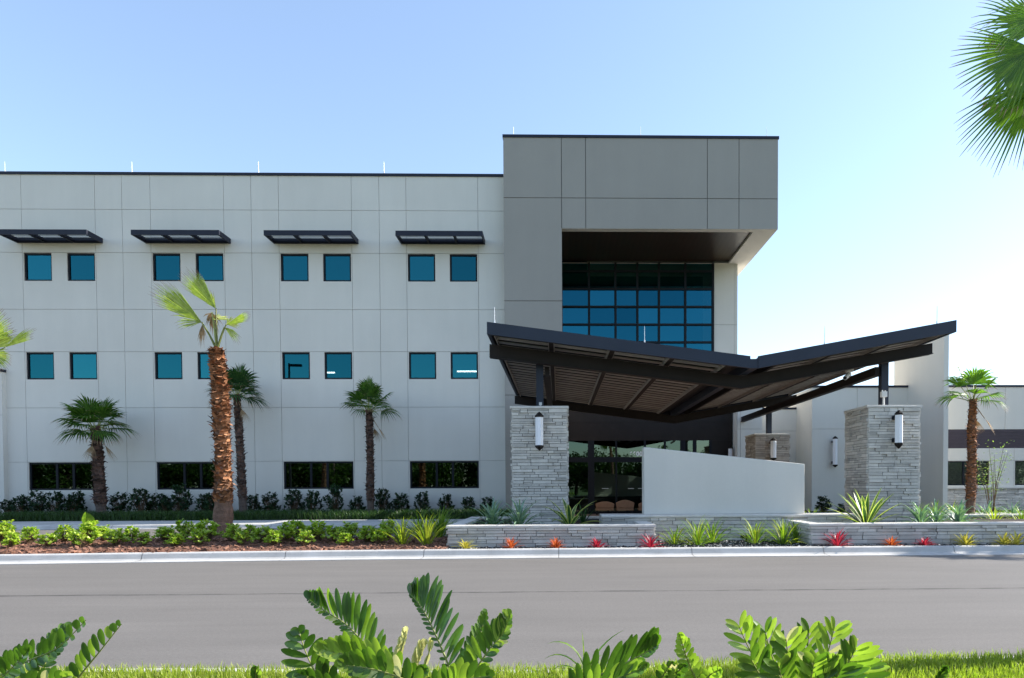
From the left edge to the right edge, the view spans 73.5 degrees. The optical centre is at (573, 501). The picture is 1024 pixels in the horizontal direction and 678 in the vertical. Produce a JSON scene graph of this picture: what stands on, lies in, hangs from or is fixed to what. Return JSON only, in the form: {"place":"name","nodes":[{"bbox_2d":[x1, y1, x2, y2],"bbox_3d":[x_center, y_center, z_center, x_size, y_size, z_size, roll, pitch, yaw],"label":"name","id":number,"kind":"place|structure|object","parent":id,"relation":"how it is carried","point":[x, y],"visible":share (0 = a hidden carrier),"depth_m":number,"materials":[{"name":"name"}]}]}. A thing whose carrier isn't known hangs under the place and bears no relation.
{"place":"outdoors","nodes":[
{"label":"outdoors","id":0,"kind":"place"},
{"bbox_2d":[0,535,448,553],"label":"mulch bed","id":1,"kind":"object","parent":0,"point":[212,547],"visible":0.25,"depth_m":15.72,"materials":[{"name":"brown wood"}]},
{"bbox_2d":[0,519,20,541],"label":"shrub","id":2,"kind":"object","parent":1,"relation":"on","point":[5,527],"visible":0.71,"depth_m":16.78,"materials":[{"name":"green plant"}]},
{"bbox_2d":[1,531,20,546],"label":"shrub","id":3,"kind":"object","parent":1,"relation":"on","point":[15,541],"visible":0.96,"depth_m":15.62,"materials":[{"name":"green plant"}]},
{"bbox_2d":[0,308,36,369],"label":"palm tree","id":4,"kind":"object","parent":1,"relation":"on","point":[5,338],"visible":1,"depth_m":17.88,"materials":[{"name":"green plant"}]},
{"bbox_2d":[18,526,39,542],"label":"shrub","id":5,"kind":"object","parent":1,"relation":"on","point":[29,535],"visible":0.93,"depth_m":16.38,"materials":[{"name":"green plant"}]},
{"bbox_2d":[53,524,73,541],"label":"shrub","id":6,"kind":"object","parent":1,"relation":"on","point":[62,536],"visible":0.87,"depth_m":16.69,"materials":[{"name":"green plant"}]},
{"bbox_2d":[67,528,94,546],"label":"shrub","id":7,"kind":"object","parent":1,"relation":"on","point":[78,539],"visible":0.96,"depth_m":15.72,"materials":[{"name":"green plant"}]},
{"bbox_2d":[71,520,104,543],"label":"shrub","id":8,"kind":"object","parent":1,"relation":"on","point":[92,529],"visible":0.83,"depth_m":16.10,"materials":[{"name":"green plant"}]},
{"bbox_2d":[102,528,131,545],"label":"shrub","id":9,"kind":"object","parent":1,"relation":"on","point":[113,536],"visible":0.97,"depth_m":15.94,"materials":[{"name":"green plant"}]},
{"bbox_2d":[152,525,176,540],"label":"shrub","id":10,"kind":"object","parent":1,"relation":"on","point":[162,532],"visible":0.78,"depth_m":16.69,"materials":[{"name":"green plant"}]},
{"bbox_2d":[170,518,194,540],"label":"shrub","id":11,"kind":"object","parent":1,"relation":"on","point":[183,528],"visible":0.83,"depth_m":16.95,"materials":[{"name":"green plant"}]},
{"bbox_2d":[186,528,209,544],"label":"shrub","id":12,"kind":"object","parent":1,"relation":"on","point":[199,536],"visible":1,"depth_m":15.99,"materials":[{"name":"green plant"}]},
{"bbox_2d":[150,267,250,538],"bbox_3d":[-9.853,-2.588,18.310,2.743,7.246,0.847,0,1,-1],"label":"palm tree","id":13,"kind":"object","parent":1,"relation":"on","point":[223,487],"visible":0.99,"depth_m":18.10,"materials":[{"name":"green plant"}]},
{"bbox_2d":[194,519,223,540],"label":"shrub","id":14,"kind":"object","parent":1,"relation":"on","point":[212,530],"visible":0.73,"depth_m":16.78,"materials":[{"name":"green plant"}]},
{"bbox_2d":[222,523,243,541],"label":"shrub","id":15,"kind":"object","parent":1,"relation":"on","point":[229,529],"visible":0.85,"depth_m":16.65,"materials":[{"name":"green plant"}]},
{"bbox_2d":[262,530,283,544],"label":"shrub","id":16,"kind":"object","parent":1,"relation":"on","point":[273,536],"visible":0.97,"depth_m":15.90,"materials":[{"name":"green plant"}]},
{"bbox_2d":[276,520,297,541],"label":"shrub","id":17,"kind":"object","parent":1,"relation":"on","point":[288,534],"visible":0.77,"depth_m":16.51,"materials":[{"name":"green plant"}]},
{"bbox_2d":[295,529,315,545],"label":"shrub","id":18,"kind":"object","parent":1,"relation":"on","point":[304,537],"visible":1,"depth_m":15.93,"materials":[{"name":"green plant"}]},
{"bbox_2d":[305,520,328,540],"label":"shrub","id":19,"kind":"object","parent":1,"relation":"on","point":[317,531],"visible":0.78,"depth_m":16.70,"materials":[{"name":"green plant"}]},
{"bbox_2d":[320,525,344,541],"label":"shrub","id":20,"kind":"object","parent":1,"relation":"on","point":[334,533],"visible":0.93,"depth_m":16.45,"materials":[{"name":"green plant"}]},
{"bbox_2d":[356,525,378,542],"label":"shrub","id":21,"kind":"object","parent":1,"relation":"on","point":[367,535],"visible":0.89,"depth_m":16.43,"materials":[{"name":"green plant"}]},
{"bbox_2d":[376,518,424,544],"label":"strap plant","id":22,"kind":"object","parent":1,"relation":"on","point":[401,538],"visible":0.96,"depth_m":16.16,"materials":[{"name":"green plant"}]},
{"bbox_2d":[393,512,450,544],"bbox_3d":[-3.555,0.608,16.081,1.508,0.830,1.307,0,1,-1],"label":"strap plant","id":23,"kind":"object","parent":1,"relation":"on","point":[425,537],"visible":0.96,"depth_m":16.10,"materials":[{"name":"green plant"}]},
{"bbox_2d":[414,505,461,537],"bbox_3d":[-3.594,0.511,17.867,1.498,0.936,1.601,0,2,27],"label":"strap plant","id":24,"kind":"object","parent":1,"relation":"on","point":[441,520],"visible":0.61,"depth_m":17.75,"materials":[{"name":"green plant"}]},
{"bbox_2d":[15,528,447,539],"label":"driveway","id":25,"kind":"structure","parent":0,"point":[42,532],"depth_m":24.49,"materials":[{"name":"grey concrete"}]},
{"bbox_2d":[8,519,463,529],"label":"kerb","id":26,"kind":"structure","parent":25,"relation":"on","point":[46,525],"depth_m":26.73,"materials":[{"name":"concrete"}]},
{"bbox_2d":[0,554,1023,677],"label":"road","id":27,"kind":"structure","parent":0,"point":[244,613],"depth_m":9.31,"materials":[{"name":"grey asphalt"}]},
{"bbox_2d":[0,545,1023,564],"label":"kerb","id":28,"kind":"structure","parent":27,"relation":"on","point":[216,556],"depth_m":15.18,"materials":[{"name":"concrete"}]},
{"bbox_2d":[0,0,1023,390],"label":"sky","id":29,"kind":"structure","parent":0,"point":[883,226],"materials":[{"name":"blue"}]},
{"bbox_2d":[0,646,1023,677],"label":"grass verge","id":30,"kind":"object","parent":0,"point":[725,672],"depth_m":5.67,"materials":[{"name":"green plant"}]},
{"bbox_2d":[0,616,121,677],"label":"cycad","id":31,"kind":"object","parent":30,"relation":"on","point":[47,654],"visible":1,"depth_m":3.12,"materials":[{"name":"green plant"}]},
{"bbox_2d":[281,572,512,677],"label":"cycad","id":32,"kind":"object","parent":30,"relation":"on","point":[370,655],"visible":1,"depth_m":3.23,"materials":[{"name":"green plant"}]},
{"bbox_2d":[569,627,661,677],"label":"cycad","id":33,"kind":"object","parent":30,"relation":"on","point":[618,663],"visible":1,"depth_m":3.21,"materials":[{"name":"green plant"}]},
{"bbox_2d":[651,632,722,677],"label":"cycad","id":34,"kind":"object","parent":30,"relation":"on","point":[684,666],"visible":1,"depth_m":3.21,"materials":[{"name":"green plant"}]},
{"bbox_2d":[723,610,890,677],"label":"cycad","id":35,"kind":"object","parent":30,"relation":"on","point":[822,662],"visible":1,"depth_m":3.13,"materials":[{"name":"green plant"}]},
{"bbox_2d":[950,0,1023,176],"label":"palm tree","id":36,"kind":"object","parent":30,"relation":"on","point":[1006,114],"visible":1,"depth_m":6.09,"materials":[{"name":"green plant"}]},
{"bbox_2d":[356,510,1023,519],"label":"planting soil","id":37,"kind":"structure","parent":0,"point":[807,511],"depth_m":32.76,"materials":[{"name":"brown soil"}]},
{"bbox_2d":[9,494,28,512],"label":"shrub","id":38,"kind":"object","parent":37,"relation":"on","point":[22,502],"visible":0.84,"depth_m":30.54,"materials":[{"name":"green plant"}]},
{"bbox_2d":[24,489,50,512],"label":"shrub","id":39,"kind":"object","parent":37,"relation":"on","point":[34,505],"visible":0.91,"depth_m":30.57,"materials":[{"name":"green plant"}]},
{"bbox_2d":[44,491,66,512],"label":"shrub","id":40,"kind":"object","parent":37,"relation":"on","point":[58,497],"visible":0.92,"depth_m":30.59,"materials":[{"name":"green plant"}]},
{"bbox_2d":[53,394,140,513],"bbox_3d":[-20.806,-1.921,29.756,3.245,5.493,3.271,0,1,-1],"label":"palm tree","id":41,"kind":"object","parent":37,"relation":"on","point":[88,412],"visible":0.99,"depth_m":29.52,"materials":[{"name":"green plant"}]},
{"bbox_2d":[106,492,131,511],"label":"shrub","id":42,"kind":"object","parent":37,"relation":"on","point":[120,506],"visible":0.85,"depth_m":30.65,"materials":[{"name":"green plant"}]},
{"bbox_2d":[125,488,153,511],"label":"shrub","id":43,"kind":"object","parent":37,"relation":"on","point":[138,499],"visible":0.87,"depth_m":30.63,"materials":[{"name":"green plant"}]},
{"bbox_2d":[168,483,193,511],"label":"shrub","id":44,"kind":"object","parent":37,"relation":"on","point":[180,503],"visible":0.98,"depth_m":30.57,"materials":[{"name":"green plant"}]},
{"bbox_2d":[205,363,271,512],"bbox_3d":[-14.784,-2.681,30.052,2.571,6.936,2.819,0,1,-1],"label":"palm tree","id":45,"kind":"object","parent":37,"relation":"on","point":[239,381],"visible":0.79,"depth_m":30.01,"materials":[{"name":"green plant"}]},
{"bbox_2d":[0,507,511,521],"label":"ground cover","id":46,"kind":"object","parent":37,"relation":"on","point":[287,514],"visible":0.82,"depth_m":29.20,"materials":[{"name":"green plant"}]},
{"bbox_2d":[258,491,281,511],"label":"shrub","id":47,"kind":"object","parent":37,"relation":"on","point":[270,504],"visible":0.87,"depth_m":30.77,"materials":[{"name":"green plant"}]},
{"bbox_2d":[282,489,305,511],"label":"shrub","id":48,"kind":"object","parent":37,"relation":"on","point":[293,497],"visible":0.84,"depth_m":31.09,"materials":[{"name":"green plant"}]},
{"bbox_2d":[303,490,324,510],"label":"shrub","id":49,"kind":"object","parent":37,"relation":"on","point":[312,502],"visible":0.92,"depth_m":30.73,"materials":[{"name":"green plant"}]},
{"bbox_2d":[322,483,343,510],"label":"shrub","id":50,"kind":"object","parent":37,"relation":"on","point":[334,492],"visible":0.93,"depth_m":30.76,"materials":[{"name":"green plant"}]},
{"bbox_2d":[341,375,401,511],"bbox_3d":[-8.910,-2.415,30.196,2.576,6.340,2.776,0,1,-1],"label":"palm tree","id":51,"kind":"object","parent":37,"relation":"on","point":[369,391],"visible":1,"depth_m":29.95,"materials":[{"name":"green plant"}]},
{"bbox_2d":[374,488,392,509],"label":"shrub","id":52,"kind":"object","parent":37,"relation":"on","point":[381,498],"visible":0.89,"depth_m":31.18,"materials":[{"name":"green plant"}]},
{"bbox_2d":[390,492,411,510],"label":"shrub","id":53,"kind":"object","parent":37,"relation":"on","point":[398,503],"visible":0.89,"depth_m":30.77,"materials":[{"name":"green plant"}]},
{"bbox_2d":[413,491,430,509],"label":"shrub","id":54,"kind":"object","parent":37,"relation":"on","point":[424,504],"visible":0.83,"depth_m":30.96,"materials":[{"name":"green plant"}]},
{"bbox_2d":[0,126,1023,515],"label":"medical building","id":55,"kind":"structure","parent":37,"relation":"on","point":[662,238],"depth_m":31.54,"materials":[{"name":"paint"}]},
{"bbox_2d":[24,253,51,280],"bbox_3d":[-24.504,-10.747,31.328,1.260,1.272,0.100,0,1,-1],"label":"window","id":56,"kind":"structure","parent":55,"relation":"in","point":[38,266],"depth_m":31.32,"materials":[{"name":"teal glass"}]},
{"bbox_2d":[27,352,53,378],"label":"window","id":57,"kind":"structure","parent":55,"relation":"in","point":[40,365],"depth_m":31.43,"materials":[{"name":"teal glass"}]},
{"bbox_2d":[0,229,102,242],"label":"sunshade","id":58,"kind":"object","parent":55,"relation":"attached to","point":[35,234],"visible":1,"depth_m":30.43,"materials":[{"name":"brown metal"}]},
{"bbox_2d":[29,462,92,489],"bbox_3d":[-23.486,-1.175,31.583,3.210,1.275,0.100,0,1,-1],"label":"window","id":59,"kind":"structure","parent":55,"relation":"in","point":[63,475],"depth_m":31.57,"materials":[{"name":"black glass"}]},
{"bbox_2d":[68,253,94,280],"bbox_3d":[-22.556,-10.756,31.371,1.263,1.272,0.100,0,1,-1],"label":"window","id":60,"kind":"structure","parent":55,"relation":"in","point":[81,266],"depth_m":31.37,"materials":[{"name":"teal glass"}]},
{"bbox_2d":[70,352,96,378],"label":"window","id":61,"kind":"structure","parent":55,"relation":"in","point":[83,365],"depth_m":31.47,"materials":[{"name":"teal glass"}]},
{"bbox_2d":[153,254,180,280],"bbox_3d":[-18.690,-10.776,31.455,1.270,1.272,0.100,0,1,-1],"label":"window","id":62,"kind":"structure","parent":55,"relation":"in","point":[166,267],"depth_m":31.45,"materials":[{"name":"teal glass"}]},
{"bbox_2d":[155,352,182,378],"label":"window","id":63,"kind":"structure","parent":55,"relation":"in","point":[168,365],"depth_m":31.56,"materials":[{"name":"teal glass"}]},
{"bbox_2d":[131,230,230,243],"bbox_3d":[-17.666,-11.949,30.787,3.862,0.220,1.097,0,1,-1],"label":"sunshade","id":64,"kind":"object","parent":55,"relation":"attached to","point":[166,238],"visible":1,"depth_m":30.73,"materials":[{"name":"brown metal"}]},
{"bbox_2d":[157,462,215,489],"bbox_3d":[-17.670,-1.204,31.710,3.224,1.275,0.100,0,1,-1],"label":"window","id":65,"kind":"structure","parent":55,"relation":"in","point":[197,475],"depth_m":31.70,"materials":[{"name":"black glass"}]},
{"bbox_2d":[196,254,223,280],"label":"window","id":66,"kind":"structure","parent":55,"relation":"in","point":[210,266],"depth_m":31.49,"materials":[{"name":"teal glass"}]},
{"bbox_2d":[198,352,224,378],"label":"window","id":67,"kind":"structure","parent":55,"relation":"in","point":[203,368],"depth_m":31.60,"materials":[{"name":"teal glass"}]},
{"bbox_2d":[281,254,308,280],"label":"window","id":68,"kind":"structure","parent":55,"relation":"in","point":[294,267],"depth_m":31.57,"materials":[{"name":"teal glass"}]},
{"bbox_2d":[282,352,309,378],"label":"window","id":69,"kind":"structure","parent":55,"relation":"in","point":[296,365],"depth_m":31.69,"materials":[{"name":"teal glass"}]},
{"bbox_2d":[264,230,358,243],"bbox_3d":[-11.842,-11.978,30.914,3.870,0.220,1.097,0,1,-1],"label":"sunshade","id":70,"kind":"object","parent":55,"relation":"attached to","point":[283,236],"visible":1,"depth_m":30.69,"materials":[{"name":"brown metal"}]},
{"bbox_2d":[284,461,353,488],"bbox_3d":[-11.847,-1.234,31.837,3.228,1.275,0.100,0,1,-1],"label":"window","id":71,"kind":"structure","parent":55,"relation":"in","point":[297,475],"depth_m":31.83,"materials":[{"name":"black glass"}]},
{"bbox_2d":[323,254,350,280],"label":"window","id":72,"kind":"structure","parent":55,"relation":"in","point":[336,267],"depth_m":31.62,"materials":[{"name":"teal glass"}]},
{"bbox_2d":[325,352,351,378],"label":"window","id":73,"kind":"structure","parent":55,"relation":"in","point":[338,365],"depth_m":31.73,"materials":[{"name":"teal glass"}]},
{"bbox_2d":[408,254,434,281],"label":"window","id":74,"kind":"structure","parent":55,"relation":"in","point":[421,267],"depth_m":31.71,"materials":[{"name":"teal glass"}]},
{"bbox_2d":[409,352,435,378],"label":"window","id":75,"kind":"structure","parent":55,"relation":"in","point":[422,365],"depth_m":31.81,"materials":[{"name":"teal glass"}]},
{"bbox_2d":[395,231,484,244],"bbox_3d":[-6.017,-12.008,31.041,3.878,0.220,1.097,0,1,-1],"label":"sunshade","id":76,"kind":"object","parent":55,"relation":"attached to","point":[427,240],"visible":1,"depth_m":30.97,"materials":[{"name":"brown metal"}]},
{"bbox_2d":[410,461,478,488],"bbox_3d":[-6.022,-1.263,31.964,3.207,1.275,0.100,0,1,-1],"label":"window","id":77,"kind":"structure","parent":55,"relation":"in","point":[423,474],"depth_m":31.95,"materials":[{"name":"black glass"}]},
{"bbox_2d":[450,254,476,281],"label":"window","id":78,"kind":"structure","parent":55,"relation":"in","point":[463,267],"depth_m":31.74,"materials":[{"name":"teal glass"}]},
{"bbox_2d":[451,352,477,378],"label":"window","id":79,"kind":"structure","parent":55,"relation":"in","point":[464,365],"depth_m":31.86,"materials":[{"name":"teal glass"}]},
{"bbox_2d":[948,461,988,484],"bbox_3d":[19.302,-1.396,33.512,2.152,1.187,0.090,0,1,-1],"label":"window","id":80,"kind":"structure","parent":55,"relation":"in","point":[956,469],"depth_m":33.50,"materials":[{"name":"black glass"}]},
{"bbox_2d":[1015,461,1023,484],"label":"window","id":81,"kind":"structure","parent":55,"relation":"in","point":[1019,465],"depth_m":33.56,"materials":[{"name":"black glass"}]},
{"bbox_2d":[936,364,1008,513],"bbox_3d":[13.982,-2.107,23.840,2.354,5.531,2.200,1,2,42],"label":"palm tree","id":82,"kind":"object","parent":37,"relation":"on","point":[976,376],"visible":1,"depth_m":23.66,"materials":[{"name":"green plant"}]},
{"bbox_2d":[977,439,1011,511],"bbox_3d":[15.799,-0.861,25.877,2.026,3.025,1.248,0,1,-1],"label":"sapling","id":83,"kind":"object","parent":37,"relation":"on","point":[995,487],"visible":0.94,"depth_m":25.85,"materials":[{"name":"green plant"}]},
{"bbox_2d":[655,539,806,545],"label":"gravel","id":84,"kind":"structure","parent":0,"point":[732,542],"depth_m":16.61,"materials":[{"name":"brown gravel"}]},
{"bbox_2d":[446,543,1023,548],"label":"gravel","id":85,"kind":"structure","parent":0,"point":[705,545],"depth_m":15.85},
{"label":"gravel bed","id":86,"kind":"structure","parent":0,"visible":0},
{"bbox_2d":[446,516,655,547],"bbox_3d":[-0.560,0.784,18.262,4.939,0.585,4.610,0,1,-1],"label":"stone planter","id":87,"kind":"object","parent":86,"relation":"on","point":[576,533],"visible":0.76,"depth_m":15.99,"materials":[{"name":"stone"}]},
{"bbox_2d":[468,496,522,524],"bbox_3d":[-2.002,0.283,16.941,1.685,0.882,1.630,0,1,-1],"label":"agave","id":88,"kind":"object","parent":87,"relation":"in","point":[492,518],"visible":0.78,"depth_m":16.89,"materials":[{"name":"green plant"}]},
{"bbox_2d":[498,498,549,526],"bbox_3d":[-1.316,0.340,16.910,1.656,0.928,1.685,-1,2,-31],"label":"agave","id":89,"kind":"object","parent":87,"relation":"in","point":[519,514],"visible":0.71,"depth_m":16.75,"materials":[{"name":"green plant"}]},
{"bbox_2d":[510,406,568,523],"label":"stone pillar","id":90,"kind":"structure","parent":87,"relation":"on","point":[542,475],"depth_m":18.52,"materials":[{"name":"grey stone"}]},
{"bbox_2d":[535,412,543,450],"bbox_3d":[-0.913,-1.890,18.316,0.231,1.035,0.316,0,1,-1],"label":"wall lamp","id":91,"kind":"object","parent":90,"relation":"attached to","point":[539,445],"visible":1,"depth_m":18.20,"materials":[{"name":"white glass"}]},
{"bbox_2d":[487,307,956,432],"bbox_3d":[3.686,-4.014,25.794,12.239,2.487,16.395,0,1,-1],"label":"entrance canopy","id":92,"kind":"object","parent":90,"relation":"on","point":[592,374],"visible":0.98,"depth_m":18.96,"materials":[{"name":"grey metal"}]},
{"bbox_2d":[541,498,599,523],"bbox_3d":[-0.092,0.341,16.876,1.662,0.942,1.441,0,1,18],"label":"variegated agave","id":93,"kind":"object","parent":87,"relation":"in","point":[570,519],"visible":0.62,"depth_m":16.82,"materials":[{"name":"green plant"}]},
{"bbox_2d":[663,516,727,545],"bbox_3d":[2.905,0.695,16.302,1.673,0.859,1.431,0,1,-1],"label":"strap plant","id":94,"kind":"object","parent":86,"relation":"on","point":[697,536],"visible":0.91,"depth_m":16.30,"materials":[{"name":"green plant"}]},
{"bbox_2d":[690,517,740,542],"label":"strap plant","id":95,"kind":"object","parent":86,"relation":"on","point":[712,533],"visible":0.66,"depth_m":16.86,"materials":[{"name":"green plant"}]},
{"bbox_2d":[599,512,854,540],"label":"stone garden wall","id":96,"kind":"structure","parent":86,"relation":"on","point":[673,522],"depth_m":17.68,"materials":[{"name":"grey stone"}]},
{"bbox_2d":[642,447,803,513],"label":"sign wall","id":97,"kind":"structure","parent":96,"relation":"on","point":[678,482],"depth_m":17.93,"materials":[{"name":"paint"}]},
{"bbox_2d":[732,519,776,543],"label":"strap plant","id":98,"kind":"object","parent":86,"relation":"on","point":[754,536],"visible":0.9,"depth_m":16.56,"materials":[{"name":"green plant"}]},
{"bbox_2d":[757,516,807,543],"bbox_3d":[5.020,0.707,16.366,1.556,0.727,1.605,1,2,39],"label":"strap plant","id":99,"kind":"object","parent":86,"relation":"on","point":[784,532],"visible":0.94,"depth_m":16.34,"materials":[{"name":"green plant"}]},
{"bbox_2d":[844,405,922,521],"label":"stone pillar","id":100,"kind":"structure","parent":86,"relation":"on","point":[876,459],"depth_m":18.74,"materials":[{"name":"grey stone"}]},
{"bbox_2d":[892,410,902,448],"bbox_3d":[8.776,-1.952,18.486,0.235,1.043,0.398,0,1,-1],"label":"wall lamp","id":101,"kind":"object","parent":100,"relation":"attached to","point":[897,417],"visible":1,"depth_m":18.34,"materials":[{"name":"white glass"}]},
{"bbox_2d":[786,514,1023,544],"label":"stone planter","id":102,"kind":"object","parent":86,"relation":"on","point":[943,532],"visible":0.48,"depth_m":16.17,"materials":[{"name":"stone"}]},
{"bbox_2d":[828,489,899,522],"bbox_3d":[7.144,0.126,16.887,1.890,0.991,1.623,-1,1,-21],"label":"variegated agave","id":103,"kind":"object","parent":102,"relation":"on","point":[862,509],"visible":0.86,"depth_m":16.91,"materials":[{"name":"green plant"}]},
{"bbox_2d":[897,501,952,521],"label":"agave","id":104,"kind":"object","parent":102,"relation":"in","point":[919,515],"visible":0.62,"depth_m":16.91,"materials":[{"name":"green plant"}]},
{"bbox_2d":[909,498,955,521],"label":"agave","id":105,"kind":"object","parent":102,"relation":"in","point":[937,513],"visible":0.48,"depth_m":17.75,"materials":[{"name":"green plant"}]},
{"bbox_2d":[932,499,989,521],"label":"agave","id":106,"kind":"object","parent":102,"relation":"in","point":[958,514],"visible":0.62,"depth_m":16.94,"materials":[{"name":"green plant"}]},
{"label":"entrance paving","id":107,"kind":"structure","parent":0,"visible":0},
{"bbox_2d":[745,433,790,461],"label":"stone pillar","id":108,"kind":"structure","parent":107,"relation":"on","point":[757,446],"depth_m":29.15,"materials":[{"name":"grey stone"}]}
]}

